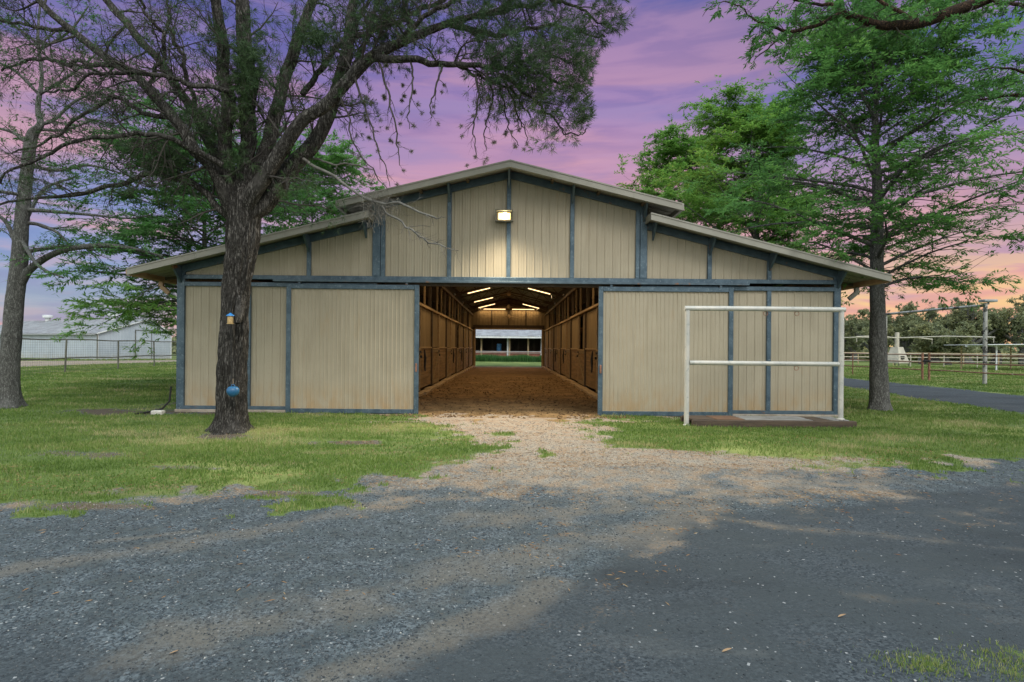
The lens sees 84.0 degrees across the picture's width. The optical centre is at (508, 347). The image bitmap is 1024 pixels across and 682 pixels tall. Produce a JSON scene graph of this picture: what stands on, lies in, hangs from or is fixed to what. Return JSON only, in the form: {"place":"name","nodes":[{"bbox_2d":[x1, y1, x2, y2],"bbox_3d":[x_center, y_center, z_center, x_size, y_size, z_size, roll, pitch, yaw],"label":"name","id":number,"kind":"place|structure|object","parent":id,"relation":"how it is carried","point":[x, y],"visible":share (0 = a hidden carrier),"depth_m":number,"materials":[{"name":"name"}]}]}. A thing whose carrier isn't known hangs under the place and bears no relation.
{"place":"outdoors","nodes":[
{"label":"outdoors","id":0,"kind":"place"},
{"bbox_2d":[0,313,172,359],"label":"metal shed","id":1,"kind":"structure","parent":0,"point":[48,328],"depth_m":62.65,"materials":[{"name":"white metal"}]},
{"bbox_2d":[136,330,150,358],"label":"shed door","id":2,"kind":"structure","parent":1,"relation":"in","point":[143,349],"depth_m":63.30,"materials":[{"name":"white metal"}]},
{"bbox_2d":[21,360,174,365],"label":"gravel road","id":3,"kind":"structure","parent":0,"point":[28,363],"depth_m":50.30,"materials":[{"name":"beige gravel"}]},
{"bbox_2d":[419,367,597,414],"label":"barn floor","id":4,"kind":"structure","parent":0,"point":[508,373],"depth_m":19.39,"materials":[{"name":"brown soil"}]},
{"bbox_2d":[383,376,635,418],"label":"soil clods","id":5,"kind":"object","parent":4,"relation":"on","point":[506,412],"visible":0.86,"depth_m":16.71,"materials":[{"name":"brown soil"}]},
{"bbox_2d":[476,354,540,361],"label":"tall grass","id":6,"kind":"structure","parent":0,"point":[502,358],"depth_m":64.66,"materials":[{"name":"green plant"}]},
{"bbox_2d":[476,329,541,356],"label":"stall row building","id":7,"kind":"structure","parent":0,"point":[519,342],"depth_m":69.57,"materials":[{"name":"white paint"}]},
{"bbox_2d":[0,412,1023,681],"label":"driveway","id":8,"kind":"structure","parent":0,"point":[496,632],"depth_m":3.85,"materials":[{"name":"grey asphalt"}]},
{"bbox_2d":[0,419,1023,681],"bbox_3d":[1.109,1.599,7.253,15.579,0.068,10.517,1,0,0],"label":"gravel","id":9,"kind":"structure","parent":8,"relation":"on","point":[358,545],"depth_m":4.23,"materials":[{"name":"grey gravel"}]},
{"bbox_2d":[0,414,1023,604],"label":"dead needles","id":10,"kind":"object","parent":8,"relation":"on","point":[738,465],"visible":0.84,"depth_m":7.33,"materials":[{"name":"brown plant"}]},
{"bbox_2d":[0,354,1023,518],"bbox_3d":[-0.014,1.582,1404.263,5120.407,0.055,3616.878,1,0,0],"label":"lawn","id":11,"kind":"structure","parent":0,"point":[125,495],"depth_m":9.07,"materials":[{"name":"green plant"}]},
{"bbox_2d":[0,0,176,408],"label":"cypress tree","id":12,"kind":"object","parent":11,"relation":"on","point":[21,271],"visible":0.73,"depth_m":14.01,"materials":[{"name":"green plant"}]},
{"bbox_2d":[21,338,176,373],"bbox_3d":[-25.323,0.461,38.995,0.205,2.007,38.169,1,0,-6],"label":"fence","id":13,"kind":"object","parent":11,"relation":"on","point":[118,353],"visible":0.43,"depth_m":34.40,"materials":[{"name":"grey metal"}]},
{"bbox_2d":[134,386,171,414],"bbox_3d":[-8.263,1.213,13.238,0.098,0.610,0.808,1,0,33],"label":"black hose","id":14,"kind":"object","parent":11,"relation":"on","point":[166,404],"visible":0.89,"depth_m":13.42,"materials":[{"name":"rubber"}]},
{"bbox_2d":[151,410,164,414],"bbox_3d":[-7.991,1.478,12.971,0.260,0.110,0.160,1,0,0],"label":"stone block","id":15,"kind":"object","parent":11,"relation":"on","point":[161,412],"depth_m":12.89,"materials":[{"name":"white stone"}]},
{"bbox_2d":[5,78,336,358],"bbox_3d":[-11.426,-4.018,20.983,10.098,11.202,10.503,0,0,-25],"label":"cypress tree","id":16,"kind":"object","parent":11,"relation":"on","point":[146,230],"visible":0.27,"depth_m":19.20,"materials":[{"name":"green plant"}]},
{"bbox_2d":[212,122,385,239],"bbox_3d":[-10.546,-5.142,30.970,9.959,13.465,10.128,1,0,0],"label":"cypress tree","id":17,"kind":"object","parent":11,"relation":"on","point":[335,156],"visible":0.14,"depth_m":30.22,"materials":[{"name":"green plant"}]},
{"bbox_2d":[0,0,635,434],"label":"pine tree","id":18,"kind":"object","parent":11,"relation":"on","point":[252,182],"visible":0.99,"depth_m":10.05,"materials":[{"name":"green plant"}]},
{"bbox_2d":[226,309,234,323],"bbox_3d":[-4.883,-0.560,9.990,0.140,0.280,0.140,1,0,0],"label":"bird feeder","id":19,"kind":"object","parent":18,"relation":"hanging from","point":[230,318],"visible":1,"depth_m":9.95,"materials":[{"name":"beige wood"}]},
{"bbox_2d":[231,301,231,382],"bbox_3d":[-4.879,-0.104,10.020,0.032,1.434,0.012,1,0,0],"label":"black rope","id":20,"kind":"object","parent":18,"relation":"hanging from","point":[231,345],"visible":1,"depth_m":10.02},
{"bbox_2d":[226,379,238,396],"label":"blue horse ball","id":21,"kind":"object","parent":20,"relation":"hanging from","point":[232,391],"visible":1,"depth_m":9.94,"materials":[{"name":"plastic"}]},
{"bbox_2d":[126,159,892,417],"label":"stable barn","id":22,"kind":"structure","parent":11,"relation":"on","point":[351,318],"depth_m":13.63,"materials":[{"name":"beige"}]},
{"bbox_2d":[285,282,419,413],"bbox_3d":[-3.705,-0.009,13.503,3.150,3.120,0.105,1,0,0],"label":"sliding door","id":23,"kind":"structure","parent":22,"relation":"in","point":[351,348],"depth_m":13.53,"materials":[{"name":"beige metal"}]},
{"bbox_2d":[419,348,421,389],"bbox_3d":[-2.985,0.007,18.281,0.130,2.860,2.012,1,0,0],"label":"stall door","id":24,"kind":"structure","parent":22,"relation":"in","point":[420,356],"depth_m":19.23,"materials":[{"name":"wood"}]},
{"bbox_2d":[432,313,439,383],"bbox_3d":[-2.985,0.007,23.402,0.130,2.860,2.054,1,0,0],"label":"stall door","id":25,"kind":"structure","parent":22,"relation":"in","point":[436,351],"depth_m":23.45,"materials":[{"name":"wood"}]},
{"bbox_2d":[447,319,451,376],"bbox_3d":[-2.985,0.007,28.602,0.130,2.860,2.054,1,0,0],"label":"stall door","id":26,"kind":"structure","parent":22,"relation":"in","point":[449,350],"depth_m":28.76,"materials":[{"name":"wood"}]},
{"bbox_2d":[457,348,460,371],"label":"stall door","id":27,"kind":"structure","parent":22,"relation":"in","point":[458,349],"depth_m":33.90,"materials":[{"name":"wood"}]},
{"bbox_2d":[464,327,466,368],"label":"stall door","id":28,"kind":"structure","parent":22,"relation":"in","point":[465,349],"depth_m":39.26,"materials":[{"name":"wood"}]},
{"bbox_2d":[469,330,471,366],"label":"stall door","id":29,"kind":"structure","parent":22,"relation":"in","point":[470,351],"depth_m":44.26,"materials":[{"name":"wood"}]},
{"bbox_2d":[467,287,490,293],"bbox_3d":[-1.642,-3.265,31.600,1.319,0.511,0.090,1,0,0],"label":"tube lamp","id":30,"kind":"object","parent":22,"relation":"hanging from","point":[479,290],"visible":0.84,"depth_m":31.55,"materials":[{"name":"white paint"}]},
{"bbox_2d":[495,209,512,221],"bbox_3d":[-0.103,-3.138,13.483,0.420,0.280,0.193,1,0,0],"label":"flood lamp","id":31,"kind":"object","parent":22,"relation":"attached to","point":[503,215],"visible":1,"depth_m":13.49,"materials":[{"name":"white"}]},
{"bbox_2d":[500,291,518,295],"bbox_3d":[0.106,-3.646,34.101,1.380,1.080,1.353,1,0,0],"label":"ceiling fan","id":32,"kind":"object","parent":22,"relation":"hanging from","point":[508,293],"visible":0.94,"depth_m":34.12,"materials":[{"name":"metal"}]},
{"bbox_2d":[527,287,551,294],"bbox_3d":[1.732,-3.129,31.600,1.388,0.725,0.090,1,0,0],"label":"tube lamp","id":33,"kind":"object","parent":22,"relation":"hanging from","point":[539,290],"visible":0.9,"depth_m":31.55,"materials":[{"name":"white paint"}]},
{"bbox_2d":[545,331,547,366],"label":"stall door","id":34,"kind":"structure","parent":22,"relation":"in","point":[546,352],"depth_m":44.51,"materials":[{"name":"wood"}]},
{"bbox_2d":[550,328,552,369],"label":"stall door","id":35,"kind":"structure","parent":22,"relation":"in","point":[551,352],"depth_m":39.49,"materials":[{"name":"wood"}]},
{"bbox_2d":[556,325,559,372],"bbox_3d":[2.985,0.059,33.802,0.130,2.860,2.054,1,0,0],"label":"stall door","id":36,"kind":"structure","parent":22,"relation":"in","point":[558,350],"depth_m":34.04,"materials":[{"name":"wood"}]},
{"bbox_2d":[565,321,569,377],"bbox_3d":[2.985,0.059,28.602,0.130,2.860,2.054,1,0,0],"label":"stall door","id":37,"kind":"structure","parent":22,"relation":"in","point":[567,351],"depth_m":28.87,"materials":[{"name":"wood"}]},
{"bbox_2d":[576,314,584,384],"bbox_3d":[2.985,0.059,23.400,0.130,2.860,2.049,1,0,0],"label":"stall door","id":38,"kind":"structure","parent":22,"relation":"in","point":[580,355],"depth_m":23.23,"materials":[{"name":"wood"}]},
{"bbox_2d":[595,350,597,391],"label":"stall door","id":39,"kind":"structure","parent":22,"relation":"in","point":[596,352],"depth_m":19.16,"materials":[{"name":"wood"}]},
{"bbox_2d":[597,284,733,415],"bbox_3d":[3.730,0.056,13.503,3.200,3.120,0.105,1,0,0],"label":"sliding door","id":40,"kind":"structure","parent":22,"relation":"in","point":[641,330],"depth_m":13.53,"materials":[{"name":"beige metal"}]},
{"bbox_2d":[23,483,1023,681],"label":"grass tufts","id":41,"kind":"object","parent":11,"relation":"on","point":[924,664],"visible":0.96,"depth_m":2.89,"materials":[{"name":"green plant"}]},
{"bbox_2d":[164,327,1018,361],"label":"woods","id":42,"kind":"object","parent":11,"relation":"on","point":[1005,350],"visible":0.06,"depth_m":97.12,"materials":[{"name":"green plant"}]},
{"bbox_2d":[591,108,750,305],"bbox_3d":[8.633,-5.895,33.243,10.469,15.307,9.831,0,0,35],"label":"cypress tree","id":43,"kind":"object","parent":11,"relation":"on","point":[671,148],"visible":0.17,"depth_m":32.21,"materials":[{"name":"green plant"}]},
{"bbox_2d":[634,74,853,306],"bbox_3d":[9.330,-4.824,23.707,8.940,13.176,9.455,1,0,26],"label":"cypress tree","id":44,"kind":"object","parent":11,"relation":"on","point":[728,127],"visible":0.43,"depth_m":23.33,"materials":[{"name":"green plant"}]},
{"bbox_2d":[683,306,845,424],"bbox_3d":[5.321,0.431,11.850,3.370,2.597,0.156,1,0,0],"label":"pipe hitching rack","id":45,"kind":"object","parent":11,"relation":"on","point":[688,362],"visible":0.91,"depth_m":11.81,"materials":[{"name":"white metal"}]},
{"bbox_2d":[680,415,856,427],"bbox_3d":[5.466,1.583,12.140,3.360,0.196,0.960,1,0,0],"label":"timber step","id":46,"kind":"object","parent":11,"relation":"on","point":[746,421],"visible":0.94,"depth_m":11.66,"materials":[{"name":"brown wood"}]},
{"bbox_2d":[678,0,1023,410],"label":"cypress tree","id":47,"kind":"object","parent":11,"relation":"on","point":[873,71],"visible":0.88,"depth_m":14.38,"materials":[{"name":"green plant"}]},
{"bbox_2d":[844,314,859,343],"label":"oak tree","id":48,"kind":"object","parent":11,"relation":"on","point":[849,316],"depth_m":90.70,"materials":[{"name":"green plant"}]},
{"bbox_2d":[844,308,869,358],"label":"oak tree","id":49,"kind":"object","parent":11,"relation":"on","point":[863,312],"visible":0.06,"depth_m":90.27,"materials":[{"name":"green plant"}]},
{"bbox_2d":[844,315,900,350],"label":"oak tree","id":50,"kind":"object","parent":11,"relation":"on","point":[858,329],"visible":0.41,"depth_m":84.74,"materials":[{"name":"green plant"}]},
{"bbox_2d":[868,305,943,362],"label":"oak tree","id":51,"kind":"object","parent":11,"relation":"on","point":[903,330],"visible":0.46,"depth_m":78.56,"materials":[{"name":"green plant"}]},
{"bbox_2d":[844,332,994,365],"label":"horse walker","id":52,"kind":"object","parent":11,"relation":"on","point":[896,349],"visible":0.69,"depth_m":61.50,"materials":[{"name":"beige paint"}]},
{"bbox_2d":[844,352,1001,364],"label":"white pipe fence","id":53,"kind":"object","parent":11,"relation":"on","point":[858,356],"visible":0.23,"depth_m":67.97,"materials":[{"name":"metal"}]},
{"bbox_2d":[906,320,950,363],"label":"oak tree","id":54,"kind":"object","parent":11,"relation":"on","point":[920,346],"visible":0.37,"depth_m":71.77,"materials":[{"name":"green plant"}]},
{"bbox_2d":[886,299,977,362],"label":"oak tree","id":55,"kind":"object","parent":11,"relation":"on","point":[911,306],"visible":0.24,"depth_m":80.66,"materials":[{"name":"green plant"}]},
{"bbox_2d":[844,353,1023,379],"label":"rusty pipe fence","id":56,"kind":"object","parent":11,"relation":"on","point":[922,363],"visible":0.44,"depth_m":30.65,"materials":[{"name":"metal"}]},
{"bbox_2d":[844,353,1023,366],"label":"white pipe fence","id":57,"kind":"object","parent":11,"relation":"on","point":[943,357],"visible":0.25,"depth_m":57.97,"materials":[{"name":"white metal"}]},
{"bbox_2d":[886,299,997,383],"bbox_3d":[23.328,-0.233,31.300,0.650,4.240,7.600,1,0,0],"label":"frame","id":58,"kind":"object","parent":11,"relation":"on","point":[985,332],"visible":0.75,"depth_m":27.68,"materials":[{"name":"paint"}]},
{"bbox_2d":[915,320,978,364],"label":"oak tree","id":59,"kind":"object","parent":11,"relation":"on","point":[951,344],"visible":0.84,"depth_m":68.69,"materials":[{"name":"green plant"}]},
{"bbox_2d":[923,300,1023,362],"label":"oak tree","id":60,"kind":"object","parent":11,"relation":"on","point":[967,313],"visible":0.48,"depth_m":75.88,"materials":[{"name":"green plant"}]},
{"bbox_2d":[945,297,1023,363],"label":"oak tree","id":61,"kind":"object","parent":11,"relation":"on","point":[989,349],"visible":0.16,"depth_m":79.17,"materials":[{"name":"green plant"}]},
{"bbox_2d":[961,344,1023,369],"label":"shade shelter","id":62,"kind":"object","parent":11,"relation":"on","point":[988,345],"visible":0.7,"depth_m":50.92,"materials":[{"name":"white paint"}]},
{"bbox_2d":[989,307,1023,363],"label":"oak tree","id":63,"kind":"object","parent":11,"relation":"on","point":[1016,339],"visible":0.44,"depth_m":76.73,"materials":[{"name":"plant"}]},
{"bbox_2d":[1006,294,1023,312],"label":"oak tree","id":64,"kind":"object","parent":11,"relation":"on","point":[1016,304],"visible":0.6,"depth_m":84.85,"materials":[{"name":"plant"}]},
{"bbox_2d":[0,366,1023,514],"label":"dirt path","id":65,"kind":"structure","parent":0,"point":[517,445],"depth_m":8.47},
{"bbox_2d":[0,0,1023,350],"label":"sky","id":66,"kind":"structure","parent":0,"point":[644,76],"materials":[{"name":"purple"}]},
{"bbox_2d":[702,0,1023,117],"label":"cypress tree","id":67,"kind":"object","parent":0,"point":[888,24],"visible":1,"depth_m":6.58,"materials":[{"name":"green plant"}]},
{"bbox_2d":[844,379,1023,413],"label":"lane","id":68,"kind":"structure","parent":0,"point":[999,402],"depth_m":20.72,"materials":[{"name":"grey asphalt"}]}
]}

